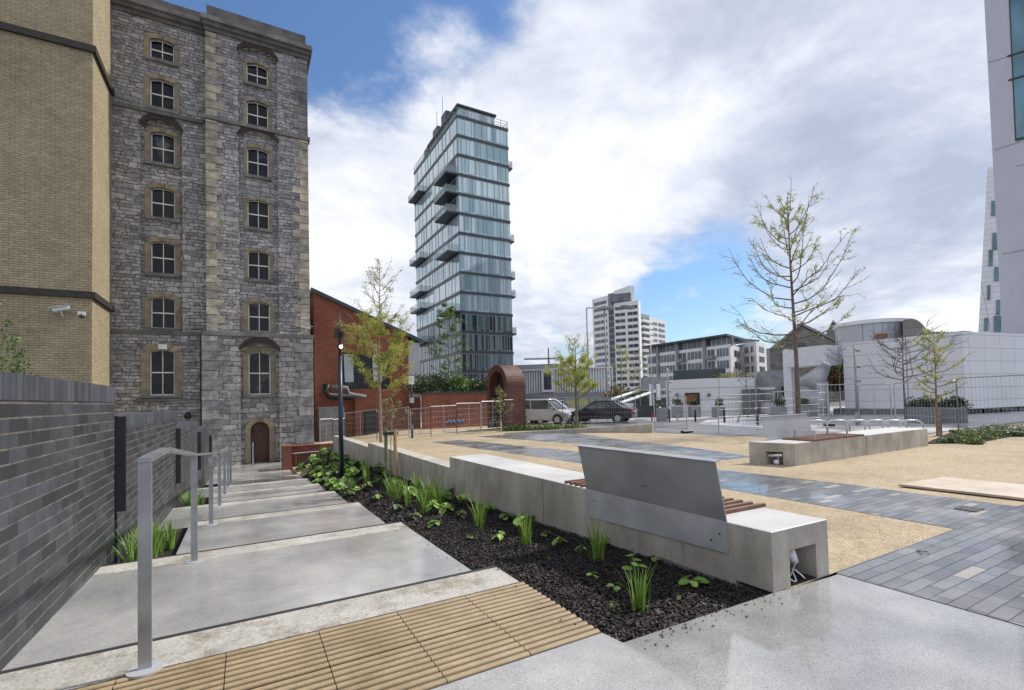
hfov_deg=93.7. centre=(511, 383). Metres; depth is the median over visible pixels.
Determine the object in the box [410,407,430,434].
fence panel
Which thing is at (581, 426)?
shrub
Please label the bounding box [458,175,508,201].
window
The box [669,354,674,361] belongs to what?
window
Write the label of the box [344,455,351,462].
leafy plant
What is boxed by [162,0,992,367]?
sky
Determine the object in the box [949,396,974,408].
planter shrub
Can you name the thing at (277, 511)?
nosing strip
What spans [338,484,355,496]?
leafy plant
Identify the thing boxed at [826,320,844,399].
gabled warehouse
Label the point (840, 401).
fence panel
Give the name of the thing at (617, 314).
window
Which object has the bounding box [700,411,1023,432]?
pavement
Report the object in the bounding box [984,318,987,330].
window
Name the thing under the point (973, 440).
shrub
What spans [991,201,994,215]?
window
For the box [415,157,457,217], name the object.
window
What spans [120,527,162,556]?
grass clump
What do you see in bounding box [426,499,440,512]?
leafy plant
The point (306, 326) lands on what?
security camera
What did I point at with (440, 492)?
grass clump
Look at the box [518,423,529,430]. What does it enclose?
shrub
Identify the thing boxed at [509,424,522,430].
shrub
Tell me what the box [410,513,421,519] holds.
leafy plant
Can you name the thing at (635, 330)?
white apartment tower
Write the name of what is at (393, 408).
sapling
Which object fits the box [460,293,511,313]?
window
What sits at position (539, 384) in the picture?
glass hall
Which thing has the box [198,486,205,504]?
grass clump
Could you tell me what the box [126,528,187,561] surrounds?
soil pocket
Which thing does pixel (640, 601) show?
grass clump
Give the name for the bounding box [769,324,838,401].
gabled warehouse
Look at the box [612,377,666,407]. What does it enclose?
footbridge
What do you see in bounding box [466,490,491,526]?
grass clump
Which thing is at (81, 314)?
dome camera
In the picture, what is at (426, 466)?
retaining wall
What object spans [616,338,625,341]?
window
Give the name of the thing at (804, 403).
planter shrub
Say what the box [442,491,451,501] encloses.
leafy plant
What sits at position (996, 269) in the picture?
window
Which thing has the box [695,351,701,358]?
window
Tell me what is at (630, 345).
window
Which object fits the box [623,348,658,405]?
bare tree
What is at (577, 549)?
leafy plant
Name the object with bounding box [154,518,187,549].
grass clump
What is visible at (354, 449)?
retaining wall
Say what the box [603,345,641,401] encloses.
bare tree
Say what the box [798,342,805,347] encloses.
window
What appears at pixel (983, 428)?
shrub
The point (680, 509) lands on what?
concrete bench
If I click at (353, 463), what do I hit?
leafy plant
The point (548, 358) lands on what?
tower crane
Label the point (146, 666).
handrail
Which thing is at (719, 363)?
window
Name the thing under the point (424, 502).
grass clump
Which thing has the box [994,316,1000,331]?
window
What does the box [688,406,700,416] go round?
planter
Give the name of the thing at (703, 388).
white pavilion
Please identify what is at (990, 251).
window
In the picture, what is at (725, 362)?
window
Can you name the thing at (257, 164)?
window
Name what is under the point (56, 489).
brick wall
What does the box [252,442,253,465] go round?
guard post
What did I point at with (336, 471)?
leafy plant
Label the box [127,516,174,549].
grass clump
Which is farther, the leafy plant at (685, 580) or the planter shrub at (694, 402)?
the planter shrub at (694, 402)
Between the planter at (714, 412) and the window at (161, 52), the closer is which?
the window at (161, 52)
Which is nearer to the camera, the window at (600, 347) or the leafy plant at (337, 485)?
the leafy plant at (337, 485)
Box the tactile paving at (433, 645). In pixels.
[75,582,600,689]
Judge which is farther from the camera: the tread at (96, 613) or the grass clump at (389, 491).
the grass clump at (389, 491)
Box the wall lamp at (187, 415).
[184,412,190,418]
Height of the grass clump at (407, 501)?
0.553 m
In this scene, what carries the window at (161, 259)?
in the stone mill
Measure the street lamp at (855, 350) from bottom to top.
3.661 m
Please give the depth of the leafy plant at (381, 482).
11.07 m
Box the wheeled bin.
[364,411,377,434]
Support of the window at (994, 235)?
in the slanted tower at (990, 314)
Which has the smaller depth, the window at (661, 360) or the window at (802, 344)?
the window at (802, 344)
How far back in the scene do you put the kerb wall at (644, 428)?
20.93 m
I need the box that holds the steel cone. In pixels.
[794,362,830,415]
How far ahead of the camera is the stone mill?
24.62 m
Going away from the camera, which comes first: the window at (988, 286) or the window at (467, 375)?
the window at (467, 375)
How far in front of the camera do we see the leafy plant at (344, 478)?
12.78 m
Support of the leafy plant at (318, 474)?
on the bark mulch
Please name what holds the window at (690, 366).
in the apartment block at (722, 351)
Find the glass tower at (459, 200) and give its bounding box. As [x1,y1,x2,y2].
[408,97,516,410]
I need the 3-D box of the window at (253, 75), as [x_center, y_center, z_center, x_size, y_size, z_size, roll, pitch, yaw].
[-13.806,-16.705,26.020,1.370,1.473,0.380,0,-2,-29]
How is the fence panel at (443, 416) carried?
on the gravel plaza
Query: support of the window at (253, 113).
in the stone mill
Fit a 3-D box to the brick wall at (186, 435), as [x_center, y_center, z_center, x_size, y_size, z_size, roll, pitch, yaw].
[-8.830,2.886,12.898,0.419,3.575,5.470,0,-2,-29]
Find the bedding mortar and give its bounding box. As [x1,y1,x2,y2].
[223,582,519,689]
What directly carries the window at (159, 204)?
in the stone mill
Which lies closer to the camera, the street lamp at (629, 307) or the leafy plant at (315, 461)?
the leafy plant at (315, 461)
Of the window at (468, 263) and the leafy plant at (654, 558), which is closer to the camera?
the leafy plant at (654, 558)
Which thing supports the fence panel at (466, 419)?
on the gravel plaza
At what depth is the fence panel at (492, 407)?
24.99 m
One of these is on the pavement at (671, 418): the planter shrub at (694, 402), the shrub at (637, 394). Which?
the shrub at (637, 394)
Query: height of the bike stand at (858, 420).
0.526 m
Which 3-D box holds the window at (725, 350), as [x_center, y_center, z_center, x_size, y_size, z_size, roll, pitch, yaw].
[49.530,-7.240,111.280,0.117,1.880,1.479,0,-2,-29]
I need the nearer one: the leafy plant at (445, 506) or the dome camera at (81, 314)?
the leafy plant at (445, 506)
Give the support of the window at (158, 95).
in the stone mill
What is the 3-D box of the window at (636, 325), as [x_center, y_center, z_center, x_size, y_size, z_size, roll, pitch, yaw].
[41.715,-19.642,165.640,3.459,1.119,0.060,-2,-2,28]
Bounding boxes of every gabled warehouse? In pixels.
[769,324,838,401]
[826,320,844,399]
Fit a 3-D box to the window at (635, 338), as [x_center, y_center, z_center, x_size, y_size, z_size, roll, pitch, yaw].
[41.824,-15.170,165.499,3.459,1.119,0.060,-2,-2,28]
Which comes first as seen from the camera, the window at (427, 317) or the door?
the door
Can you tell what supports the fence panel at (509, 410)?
on the gravel plaza
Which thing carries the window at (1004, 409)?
in the white panel building at (996, 354)
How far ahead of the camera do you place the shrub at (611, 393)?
63.08 m
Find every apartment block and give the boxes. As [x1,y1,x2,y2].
[644,334,758,397]
[736,341,766,377]
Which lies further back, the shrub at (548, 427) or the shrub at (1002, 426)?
the shrub at (548, 427)
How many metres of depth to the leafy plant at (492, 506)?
7.00 m
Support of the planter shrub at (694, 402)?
in the planter at (691, 409)
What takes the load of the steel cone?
on the pavement at (1012, 417)
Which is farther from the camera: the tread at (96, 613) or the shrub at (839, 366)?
the shrub at (839, 366)
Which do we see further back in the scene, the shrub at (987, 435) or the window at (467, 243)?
the window at (467, 243)
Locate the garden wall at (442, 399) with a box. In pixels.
[420,391,486,428]
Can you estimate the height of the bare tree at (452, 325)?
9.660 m
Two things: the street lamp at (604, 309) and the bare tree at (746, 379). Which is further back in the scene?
the street lamp at (604, 309)
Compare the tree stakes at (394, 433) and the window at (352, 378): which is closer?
the tree stakes at (394, 433)
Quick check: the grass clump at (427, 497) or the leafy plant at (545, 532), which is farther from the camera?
the grass clump at (427, 497)
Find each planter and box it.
[656,408,667,421]
[671,406,682,417]
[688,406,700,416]
[711,407,724,416]
[770,407,786,415]
[801,407,809,416]
[907,407,935,423]
[938,407,967,422]
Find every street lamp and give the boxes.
[334,312,343,478]
[408,374,413,437]
[586,305,634,421]
[600,306,613,419]
[650,345,652,405]
[667,368,671,408]
[753,345,756,423]
[853,345,861,424]
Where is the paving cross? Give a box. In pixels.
[478,433,748,459]
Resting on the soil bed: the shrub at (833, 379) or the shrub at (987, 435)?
the shrub at (987, 435)
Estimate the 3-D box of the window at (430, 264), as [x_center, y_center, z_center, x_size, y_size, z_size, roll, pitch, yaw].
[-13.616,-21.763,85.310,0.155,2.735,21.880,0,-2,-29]
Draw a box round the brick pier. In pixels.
[281,444,291,469]
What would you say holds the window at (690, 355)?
in the apartment block at (722, 351)
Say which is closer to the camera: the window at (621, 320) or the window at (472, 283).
the window at (472, 283)
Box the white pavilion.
[666,368,760,415]
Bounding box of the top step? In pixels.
[0,567,518,689]
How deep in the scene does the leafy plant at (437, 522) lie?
6.63 m
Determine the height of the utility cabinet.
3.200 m
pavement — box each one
[629,406,844,420]
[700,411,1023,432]
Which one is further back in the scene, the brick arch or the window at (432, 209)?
the window at (432, 209)
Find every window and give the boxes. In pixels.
[141,343,182,398]
[144,33,179,67]
[144,73,179,114]
[144,127,180,168]
[144,183,180,222]
[144,237,180,277]
[144,293,180,330]
[242,297,275,332]
[243,60,271,90]
[243,97,271,128]
[243,144,271,181]
[243,347,275,397]
[244,197,272,232]
[244,248,272,282]
[343,353,389,388]
[414,117,456,186]
[414,137,456,192]
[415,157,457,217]
[415,176,457,233]
[415,195,458,248]
[416,215,458,258]
[416,234,459,281]
[416,254,459,292]
[416,274,459,308]
[417,293,460,328]
[417,313,460,341]
[420,333,461,360]
[420,353,461,376]
[420,373,461,391]
[457,117,507,146]
[457,137,507,164]
[457,156,508,183]
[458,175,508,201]
[458,195,509,220]
[459,215,509,238]
[459,234,510,257]
[460,254,510,276]
[460,274,511,294]
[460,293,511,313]
[461,313,512,332]
[461,333,512,351]
[462,353,512,370]
[462,373,487,389]
[541,370,553,391]
[594,300,605,305]
[594,313,606,318]
[594,319,606,324]
[594,326,606,330]
[595,332,607,337]
[595,339,607,343]
[595,345,607,349]
[595,358,607,362]
[615,313,624,316]
[615,319,624,322]
[616,332,625,335]
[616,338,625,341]
[627,311,637,314]
[628,318,637,321]
[628,324,637,327]
[628,331,637,334]
[628,337,637,340]
[628,344,638,347]
[659,355,663,362]
[664,355,668,361]
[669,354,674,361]
[670,365,674,371]
[679,353,685,358]
[680,364,685,369]
[685,393,699,404]
[687,352,693,359]
[688,363,694,369]
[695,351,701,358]
[695,362,701,369]
[707,349,713,354]
[708,361,714,367]
[717,348,722,356]
[717,361,722,368]
[723,348,728,355]
[723,360,728,368]
[734,350,739,357]
[735,362,740,368]
[759,356,764,362]
[783,342,791,347]
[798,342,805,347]
[875,334,887,337]
[967,409,980,413]
[982,408,998,412]
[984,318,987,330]
[987,285,989,299]
[989,250,992,265]
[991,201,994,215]
[992,233,996,249]
[994,267,998,280]
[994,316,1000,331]
[996,300,999,314]
[1000,408,1015,411]
[1007,0,1023,140]
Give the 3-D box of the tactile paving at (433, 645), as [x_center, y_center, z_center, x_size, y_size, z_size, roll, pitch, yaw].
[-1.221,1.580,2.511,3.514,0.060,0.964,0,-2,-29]
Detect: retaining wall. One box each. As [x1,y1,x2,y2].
[333,435,367,464]
[368,442,449,491]
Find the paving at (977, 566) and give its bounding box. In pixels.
[835,504,1023,625]
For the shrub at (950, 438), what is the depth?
12.53 m
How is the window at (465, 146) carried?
in the glass tower at (459, 200)
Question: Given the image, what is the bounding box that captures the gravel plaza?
[314,422,1023,589]
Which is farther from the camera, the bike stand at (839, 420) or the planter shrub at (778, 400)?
the planter shrub at (778, 400)
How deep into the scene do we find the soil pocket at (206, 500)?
12.46 m
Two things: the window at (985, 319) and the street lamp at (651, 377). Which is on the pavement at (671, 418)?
the street lamp at (651, 377)
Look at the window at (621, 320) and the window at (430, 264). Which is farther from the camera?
the window at (621, 320)
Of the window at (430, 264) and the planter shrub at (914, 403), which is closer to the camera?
the planter shrub at (914, 403)
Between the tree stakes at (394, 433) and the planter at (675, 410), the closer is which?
the tree stakes at (394, 433)
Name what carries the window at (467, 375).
in the glass tower at (459, 200)
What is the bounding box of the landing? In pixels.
[431,574,1023,689]
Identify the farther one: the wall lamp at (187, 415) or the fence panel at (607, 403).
the fence panel at (607, 403)
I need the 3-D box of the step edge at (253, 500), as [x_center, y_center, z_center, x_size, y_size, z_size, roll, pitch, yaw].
[-5.669,3.478,10.784,3.234,1.704,0.386,0,-2,-29]
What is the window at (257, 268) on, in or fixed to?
in the stone mill
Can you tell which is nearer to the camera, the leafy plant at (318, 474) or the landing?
the landing
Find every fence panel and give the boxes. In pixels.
[319,418,332,442]
[344,409,376,438]
[376,406,408,436]
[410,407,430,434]
[430,405,456,433]
[456,403,480,431]
[481,401,503,428]
[503,399,512,425]
[548,397,562,421]
[562,397,578,417]
[578,397,596,421]
[596,397,613,420]
[613,397,635,422]
[653,396,692,432]
[717,393,774,432]
[773,390,823,425]
[816,384,834,425]
[822,383,860,423]
[858,383,892,423]
[893,380,968,432]
[955,374,1023,432]
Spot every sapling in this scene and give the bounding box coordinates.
[377,392,412,477]
[491,387,514,420]
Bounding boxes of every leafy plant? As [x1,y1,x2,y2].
[294,466,302,471]
[310,458,319,465]
[314,472,323,477]
[320,452,329,457]
[322,479,335,488]
[325,464,337,469]
[326,469,333,475]
[329,481,344,492]
[331,467,338,473]
[337,476,346,482]
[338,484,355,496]
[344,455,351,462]
[345,466,359,477]
[351,459,361,466]
[359,480,372,489]
[370,463,382,472]
[371,478,384,484]
[391,478,401,487]
[393,504,402,511]
[402,486,418,499]
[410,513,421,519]
[425,485,437,494]
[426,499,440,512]
[428,520,439,527]
[439,502,454,513]
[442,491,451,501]
[455,510,466,517]
[456,493,469,504]
[484,504,494,510]
[492,531,504,539]
[499,512,513,520]
[513,512,533,526]
[541,530,551,536]
[552,537,566,545]
[575,545,586,553]
[586,571,597,577]
[602,536,609,545]
[606,583,622,590]
[621,548,646,583]
[649,555,660,562]
[678,574,709,586]
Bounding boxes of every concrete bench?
[449,444,828,592]
[749,414,927,465]
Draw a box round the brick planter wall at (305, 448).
[292,443,332,466]
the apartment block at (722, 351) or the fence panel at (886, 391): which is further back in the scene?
the apartment block at (722, 351)
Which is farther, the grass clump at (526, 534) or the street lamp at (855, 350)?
the street lamp at (855, 350)
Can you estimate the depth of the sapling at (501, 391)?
24.54 m
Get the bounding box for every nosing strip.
[0,565,496,673]
[101,521,400,566]
[175,490,333,507]
[198,502,354,521]
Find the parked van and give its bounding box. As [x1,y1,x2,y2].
[525,399,571,423]
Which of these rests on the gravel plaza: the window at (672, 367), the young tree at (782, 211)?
the young tree at (782, 211)
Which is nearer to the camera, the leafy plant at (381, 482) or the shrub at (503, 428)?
the leafy plant at (381, 482)
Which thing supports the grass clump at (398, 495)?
on the bark mulch
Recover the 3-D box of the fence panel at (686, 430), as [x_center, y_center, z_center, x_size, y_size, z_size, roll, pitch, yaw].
[6.559,1.268,19.915,0.500,1.449,2.226,-1,-2,-18]
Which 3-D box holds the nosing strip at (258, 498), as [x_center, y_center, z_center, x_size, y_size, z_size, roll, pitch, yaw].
[-5.790,2.659,10.993,3.236,0.039,0.036,0,-2,-29]
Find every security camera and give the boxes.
[49,305,70,316]
[301,324,312,331]
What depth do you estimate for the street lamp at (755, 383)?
23.98 m
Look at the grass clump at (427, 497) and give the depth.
8.18 m
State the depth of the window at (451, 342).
82.84 m
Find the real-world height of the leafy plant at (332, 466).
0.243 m
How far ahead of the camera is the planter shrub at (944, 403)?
19.82 m
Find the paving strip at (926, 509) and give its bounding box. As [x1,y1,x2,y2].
[435,440,1016,528]
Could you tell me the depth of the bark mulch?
4.22 m
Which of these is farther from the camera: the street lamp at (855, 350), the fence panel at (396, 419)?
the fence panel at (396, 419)
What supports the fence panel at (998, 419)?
on the gravel plaza
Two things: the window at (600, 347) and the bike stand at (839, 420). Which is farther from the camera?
the window at (600, 347)
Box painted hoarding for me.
[566,398,611,409]
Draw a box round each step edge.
[92,522,408,576]
[172,491,335,510]
[198,478,306,489]
[198,502,360,525]
[215,483,318,495]
[226,474,298,481]
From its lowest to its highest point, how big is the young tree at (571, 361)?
5.380 m
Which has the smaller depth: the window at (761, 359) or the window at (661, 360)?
the window at (761, 359)
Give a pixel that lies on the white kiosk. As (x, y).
(766, 398)
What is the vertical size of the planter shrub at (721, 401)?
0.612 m
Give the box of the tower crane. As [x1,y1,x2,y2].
[524,348,555,363]
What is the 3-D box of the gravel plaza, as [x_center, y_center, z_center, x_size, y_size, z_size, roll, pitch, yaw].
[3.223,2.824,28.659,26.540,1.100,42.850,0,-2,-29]
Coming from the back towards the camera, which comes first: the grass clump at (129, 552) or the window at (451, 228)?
the window at (451, 228)
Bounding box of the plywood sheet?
[899,477,1023,499]
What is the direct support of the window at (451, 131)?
in the glass tower at (459, 200)
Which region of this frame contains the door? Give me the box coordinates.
[245,417,274,463]
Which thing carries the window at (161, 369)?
in the stone mill
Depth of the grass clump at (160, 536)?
6.28 m
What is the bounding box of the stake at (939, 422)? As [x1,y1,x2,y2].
[936,409,942,435]
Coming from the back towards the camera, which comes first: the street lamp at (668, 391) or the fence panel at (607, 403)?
the street lamp at (668, 391)
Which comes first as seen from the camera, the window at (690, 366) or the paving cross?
the paving cross
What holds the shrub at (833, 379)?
in the white panel building at (996, 354)
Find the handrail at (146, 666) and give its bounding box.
[125,447,232,679]
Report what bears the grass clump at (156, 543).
on the soil pocket at (179, 539)
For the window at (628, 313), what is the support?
in the white apartment tower at (635, 330)
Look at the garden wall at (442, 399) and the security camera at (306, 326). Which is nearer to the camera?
the security camera at (306, 326)
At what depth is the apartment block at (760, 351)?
115.82 m
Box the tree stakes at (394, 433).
[383,428,397,483]
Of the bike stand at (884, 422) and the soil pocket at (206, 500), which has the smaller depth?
the soil pocket at (206, 500)
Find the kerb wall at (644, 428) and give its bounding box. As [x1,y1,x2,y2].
[504,424,653,433]
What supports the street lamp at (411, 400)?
on the gravel plaza
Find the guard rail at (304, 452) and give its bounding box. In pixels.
[293,451,318,464]
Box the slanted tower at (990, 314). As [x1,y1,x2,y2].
[978,167,1001,332]
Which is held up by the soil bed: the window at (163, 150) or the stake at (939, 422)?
the stake at (939, 422)
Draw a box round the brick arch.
[487,365,525,428]
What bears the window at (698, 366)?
in the apartment block at (722, 351)
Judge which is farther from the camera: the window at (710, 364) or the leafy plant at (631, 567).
the window at (710, 364)
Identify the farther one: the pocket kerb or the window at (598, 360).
the window at (598, 360)
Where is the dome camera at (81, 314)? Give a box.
[78,311,85,317]
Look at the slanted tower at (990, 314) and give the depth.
84.98 m
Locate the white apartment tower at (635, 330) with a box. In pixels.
[592,286,665,395]
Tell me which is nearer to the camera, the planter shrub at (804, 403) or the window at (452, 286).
the planter shrub at (804, 403)
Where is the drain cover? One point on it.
(970, 508)
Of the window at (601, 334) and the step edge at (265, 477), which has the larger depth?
the window at (601, 334)
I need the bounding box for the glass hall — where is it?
[513,363,612,401]
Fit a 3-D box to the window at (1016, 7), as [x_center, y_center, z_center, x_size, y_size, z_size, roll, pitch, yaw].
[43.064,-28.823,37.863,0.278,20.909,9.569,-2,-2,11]
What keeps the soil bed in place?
on the gravel plaza
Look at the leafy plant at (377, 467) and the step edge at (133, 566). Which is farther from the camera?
the leafy plant at (377, 467)
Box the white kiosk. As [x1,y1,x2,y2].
[756,387,783,413]
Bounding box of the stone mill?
[110,0,313,468]
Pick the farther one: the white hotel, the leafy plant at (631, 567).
the white hotel
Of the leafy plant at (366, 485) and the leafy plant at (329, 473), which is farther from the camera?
the leafy plant at (329, 473)
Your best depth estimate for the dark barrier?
39.84 m
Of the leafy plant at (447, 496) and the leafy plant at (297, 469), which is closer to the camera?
the leafy plant at (447, 496)
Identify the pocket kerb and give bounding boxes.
[176,523,190,553]
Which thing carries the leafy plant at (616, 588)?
on the bark mulch
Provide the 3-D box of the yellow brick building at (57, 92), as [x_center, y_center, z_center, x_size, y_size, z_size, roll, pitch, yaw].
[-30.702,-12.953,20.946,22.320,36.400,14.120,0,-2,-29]
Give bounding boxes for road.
[528,411,1023,435]
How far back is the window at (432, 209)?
87.82 m
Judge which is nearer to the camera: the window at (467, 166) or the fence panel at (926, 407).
the fence panel at (926, 407)
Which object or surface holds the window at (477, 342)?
in the glass tower at (459, 200)
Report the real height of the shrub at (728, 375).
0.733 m
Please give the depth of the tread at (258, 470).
21.84 m
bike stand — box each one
[826,420,850,431]
[846,419,870,429]
[864,419,889,429]
[882,419,907,427]
[898,419,924,427]
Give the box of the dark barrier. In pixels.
[634,406,658,417]
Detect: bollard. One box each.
[723,408,725,422]
[756,410,758,424]
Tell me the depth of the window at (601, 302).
184.25 m
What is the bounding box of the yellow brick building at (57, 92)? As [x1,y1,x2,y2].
[0,0,114,385]
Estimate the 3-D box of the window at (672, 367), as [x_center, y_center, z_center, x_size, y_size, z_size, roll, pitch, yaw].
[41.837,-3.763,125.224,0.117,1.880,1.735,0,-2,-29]
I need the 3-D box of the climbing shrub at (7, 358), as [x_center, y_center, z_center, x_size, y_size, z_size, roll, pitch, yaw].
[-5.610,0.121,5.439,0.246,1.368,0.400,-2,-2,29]
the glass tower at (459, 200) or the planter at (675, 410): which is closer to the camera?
the planter at (675, 410)
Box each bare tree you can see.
[425,300,470,391]
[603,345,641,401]
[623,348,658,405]
[730,352,765,417]
[822,335,845,414]
[861,313,969,419]
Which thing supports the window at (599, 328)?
in the white apartment tower at (635, 330)
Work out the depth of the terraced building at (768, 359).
144.27 m
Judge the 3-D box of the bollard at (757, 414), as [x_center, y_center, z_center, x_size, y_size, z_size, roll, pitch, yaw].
[11.714,1.684,22.881,0.110,0.814,0.105,0,-2,-29]
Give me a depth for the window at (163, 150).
24.31 m
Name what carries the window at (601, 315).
in the white apartment tower at (635, 330)
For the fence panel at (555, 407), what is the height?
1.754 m
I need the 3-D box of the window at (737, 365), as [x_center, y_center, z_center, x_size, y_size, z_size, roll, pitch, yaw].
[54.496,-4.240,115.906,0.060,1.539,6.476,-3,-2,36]
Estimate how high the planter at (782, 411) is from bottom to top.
0.732 m
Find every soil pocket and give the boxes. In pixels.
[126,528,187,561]
[184,497,208,505]
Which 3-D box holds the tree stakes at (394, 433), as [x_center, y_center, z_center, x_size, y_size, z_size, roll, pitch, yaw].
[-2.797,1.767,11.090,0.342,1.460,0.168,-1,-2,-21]
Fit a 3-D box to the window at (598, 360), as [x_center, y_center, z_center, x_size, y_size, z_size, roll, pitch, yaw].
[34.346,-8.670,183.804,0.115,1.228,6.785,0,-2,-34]
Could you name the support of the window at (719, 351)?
in the apartment block at (722, 351)
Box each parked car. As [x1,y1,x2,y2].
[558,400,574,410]
[569,400,637,422]
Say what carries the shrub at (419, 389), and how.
on the garden wall at (442, 399)
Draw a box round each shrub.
[0,301,24,372]
[0,333,37,375]
[11,350,32,373]
[399,372,441,394]
[419,369,464,391]
[442,374,475,391]
[462,375,487,391]
[496,425,513,430]
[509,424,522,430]
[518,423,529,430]
[541,424,555,429]
[544,424,557,429]
[552,423,566,429]
[573,423,589,428]
[601,385,631,398]
[612,387,655,397]
[655,400,665,406]
[672,398,683,405]
[689,398,698,405]
[709,371,753,377]
[715,398,723,405]
[769,397,785,405]
[801,398,808,404]
[803,367,844,392]
[828,364,843,376]
[903,395,923,407]
[917,393,940,407]
[932,396,956,406]
[936,435,958,443]
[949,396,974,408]
[950,429,981,439]
[959,436,985,444]
[960,426,998,439]
[975,425,1006,435]
[986,423,1011,433]
[1003,423,1023,436]
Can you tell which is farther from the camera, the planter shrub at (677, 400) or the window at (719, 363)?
the window at (719, 363)
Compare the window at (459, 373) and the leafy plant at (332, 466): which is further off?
the window at (459, 373)
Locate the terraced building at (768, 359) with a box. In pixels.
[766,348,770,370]
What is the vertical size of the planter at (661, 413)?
0.909 m
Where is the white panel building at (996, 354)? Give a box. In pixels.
[756,318,1023,414]
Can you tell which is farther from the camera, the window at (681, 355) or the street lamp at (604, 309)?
the window at (681, 355)
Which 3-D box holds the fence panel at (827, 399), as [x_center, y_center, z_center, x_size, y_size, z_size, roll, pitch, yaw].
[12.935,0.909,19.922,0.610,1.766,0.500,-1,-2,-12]
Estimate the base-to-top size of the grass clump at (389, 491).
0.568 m
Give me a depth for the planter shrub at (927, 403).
19.49 m
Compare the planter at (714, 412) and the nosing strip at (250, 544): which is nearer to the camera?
the nosing strip at (250, 544)
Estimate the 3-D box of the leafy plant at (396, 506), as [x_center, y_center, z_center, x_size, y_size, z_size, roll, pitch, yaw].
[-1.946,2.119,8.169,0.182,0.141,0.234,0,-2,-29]
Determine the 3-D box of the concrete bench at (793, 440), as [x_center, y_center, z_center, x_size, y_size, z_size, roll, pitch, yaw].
[7.659,1.137,10.974,5.960,0.943,0.800,0,-2,-29]
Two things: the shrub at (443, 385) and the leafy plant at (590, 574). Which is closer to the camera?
the leafy plant at (590, 574)
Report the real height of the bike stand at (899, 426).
0.526 m
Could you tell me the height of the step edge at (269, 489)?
1.469 m
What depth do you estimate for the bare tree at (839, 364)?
30.99 m
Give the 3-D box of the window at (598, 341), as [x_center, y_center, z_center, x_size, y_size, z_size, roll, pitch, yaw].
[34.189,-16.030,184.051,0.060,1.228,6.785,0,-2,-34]
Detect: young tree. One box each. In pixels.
[333,255,416,442]
[542,332,602,426]
[719,178,868,413]
[910,326,974,435]
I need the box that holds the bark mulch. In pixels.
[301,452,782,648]
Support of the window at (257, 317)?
in the stone mill
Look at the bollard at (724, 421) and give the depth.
25.90 m
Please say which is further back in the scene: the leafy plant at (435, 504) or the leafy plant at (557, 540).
the leafy plant at (435, 504)
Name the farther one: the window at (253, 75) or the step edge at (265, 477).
the window at (253, 75)
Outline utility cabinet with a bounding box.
[317,406,343,441]
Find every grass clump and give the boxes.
[109,526,159,561]
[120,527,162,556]
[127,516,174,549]
[127,518,171,557]
[134,529,168,555]
[136,521,175,555]
[152,519,167,551]
[153,527,166,556]
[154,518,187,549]
[178,493,199,505]
[179,491,190,506]
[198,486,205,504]
[361,460,373,475]
[361,467,370,482]
[382,473,394,497]
[388,474,405,499]
[400,478,418,506]
[411,471,424,493]
[414,480,435,513]
[414,483,423,502]
[415,476,437,502]
[424,478,444,500]
[429,478,447,503]
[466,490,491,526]
[517,511,534,546]
[573,515,613,560]
[616,557,653,612]
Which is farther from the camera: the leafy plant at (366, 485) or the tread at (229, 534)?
the leafy plant at (366, 485)
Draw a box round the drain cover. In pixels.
[953,505,984,511]
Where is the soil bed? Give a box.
[928,428,1023,442]
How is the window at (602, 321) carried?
in the white apartment tower at (635, 330)
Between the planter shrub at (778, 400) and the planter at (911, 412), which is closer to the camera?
the planter at (911, 412)
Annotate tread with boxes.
[1,528,470,670]
[158,493,347,530]
[182,505,385,553]
[198,479,311,497]
[206,462,294,484]
[213,485,325,502]
[222,475,301,485]
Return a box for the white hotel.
[984,0,1023,333]
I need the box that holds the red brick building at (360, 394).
[310,287,423,440]
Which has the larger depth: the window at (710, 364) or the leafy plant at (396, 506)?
the window at (710, 364)
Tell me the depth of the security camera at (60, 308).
19.19 m
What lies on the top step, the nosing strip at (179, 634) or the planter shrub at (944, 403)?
the nosing strip at (179, 634)
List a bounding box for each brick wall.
[0,371,114,670]
[114,411,175,563]
[176,421,197,506]
[198,425,208,487]
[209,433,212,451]

